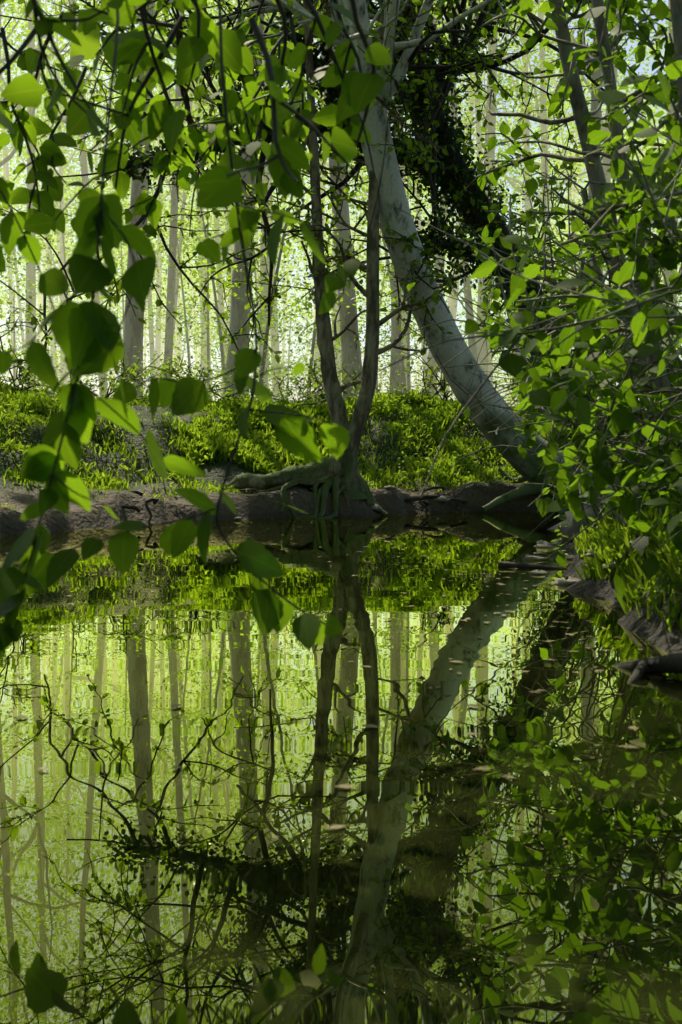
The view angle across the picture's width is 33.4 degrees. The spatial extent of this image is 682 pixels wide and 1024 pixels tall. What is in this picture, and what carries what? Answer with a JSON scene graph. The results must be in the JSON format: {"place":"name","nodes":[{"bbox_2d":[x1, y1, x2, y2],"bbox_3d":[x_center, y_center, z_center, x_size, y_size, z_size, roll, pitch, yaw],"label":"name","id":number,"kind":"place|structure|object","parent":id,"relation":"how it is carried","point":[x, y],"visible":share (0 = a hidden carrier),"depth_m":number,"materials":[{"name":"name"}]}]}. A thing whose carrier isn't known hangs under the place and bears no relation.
{"place":"outdoors","nodes":[
{"label":"outdoors","id":0,"kind":"place"},
{"bbox_2d":[0,0,442,624],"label":"branches","id":1,"kind":"object","parent":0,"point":[142,12],"visible":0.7,"depth_m":2.69,"materials":[{"name":"brown plant"}]},
{"bbox_2d":[70,22,315,60],"bbox_3d":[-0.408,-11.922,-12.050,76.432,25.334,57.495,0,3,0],"label":"leaves","id":2,"kind":"object","parent":1,"relation":"attached to","point":[89,48],"visible":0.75,"depth_m":6.55,"materials":[{"name":"green plant"}]},
{"bbox_2d":[0,0,395,666],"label":"leaves","id":3,"kind":"object","parent":1,"relation":"attached to","point":[88,338],"visible":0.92,"depth_m":2.37,"materials":[{"name":"green plant"}]},
{"bbox_2d":[0,512,681,1023],"bbox_3d":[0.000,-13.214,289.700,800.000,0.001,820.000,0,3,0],"label":"water","id":4,"kind":"structure","parent":0,"point":[438,878],"depth_m":2.39,"materials":[{"name":"green liquid"}]},
{"bbox_2d":[15,518,674,839],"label":"floating litter","id":5,"kind":"object","parent":4,"relation":"on","point":[351,786],"visible":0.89,"depth_m":3.62,"materials":[{"name":"brown plant"}]},
{"bbox_2d":[0,406,681,653],"bbox_3d":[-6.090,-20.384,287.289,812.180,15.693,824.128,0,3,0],"label":"ground","id":6,"kind":"structure","parent":0,"point":[478,495],"depth_m":13.18,"materials":[{"name":"soil"}]},
{"bbox_2d":[38,380,353,400],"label":"bushes","id":7,"kind":"object","parent":6,"relation":"on","point":[99,385],"visible":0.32,"depth_m":18.00,"materials":[{"name":"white plant"}]},
{"bbox_2d":[215,0,447,517],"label":"tree","id":8,"kind":"object","parent":6,"relation":"on","point":[338,476],"visible":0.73,"depth_m":13.48,"materials":[{"name":"brown plant"}]},
{"bbox_2d":[236,0,442,409],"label":"leaves","id":9,"kind":"object","parent":8,"relation":"attached to","point":[347,198],"visible":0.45,"depth_m":13.79,"materials":[{"name":"green plant"}]},
{"bbox_2d":[0,0,670,470],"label":"ivy clad tree","id":10,"kind":"object","parent":6,"relation":"on","point":[456,30],"depth_m":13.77,"materials":[{"name":"green plant"}]},
{"bbox_2d":[0,304,680,407],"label":"bank shrub","id":11,"kind":"object","parent":6,"relation":"on","point":[162,371],"depth_m":16.63,"materials":[{"name":"green plant"}]},
{"bbox_2d":[0,336,681,631],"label":"bank ground cover","id":12,"kind":"object","parent":6,"relation":"on","point":[609,538],"visible":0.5,"depth_m":14.54,"materials":[{"name":"green plant"}]},
{"bbox_2d":[0,0,681,412],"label":"forest","id":13,"kind":"object","parent":6,"relation":"on","point":[194,274],"depth_m":31.89,"materials":[{"name":"green plant"}]},
{"bbox_2d":[161,0,616,512],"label":"pale leaning tree","id":14,"kind":"object","parent":6,"relation":"on","point":[392,191],"depth_m":13.67,"materials":[{"name":"grey plant"}]},
{"bbox_2d":[121,486,681,683],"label":"driftwood roots","id":15,"kind":"object","parent":6,"relation":"on","point":[669,663],"visible":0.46,"depth_m":3.76,"materials":[{"name":"brown plant"}]},
{"bbox_2d":[234,485,632,585],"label":"bank stones","id":16,"kind":"object","parent":6,"relation":"on","point":[572,527],"visible":0.37,"depth_m":8.81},
{"bbox_2d":[379,0,681,594],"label":"branches","id":17,"kind":"object","parent":6,"relation":"on","point":[595,171],"visible":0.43,"depth_m":5.49,"materials":[{"name":"brown plant"}]},
{"bbox_2d":[406,0,681,622],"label":"leaves","id":18,"kind":"object","parent":6,"relation":"on","point":[552,392],"visible":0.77,"depth_m":4.50,"materials":[{"name":"green plant"}]},
{"bbox_2d":[0,0,681,405],"label":"sky","id":19,"kind":"structure","parent":0,"point":[628,46],"materials":[{"name":"white"}]}
]}

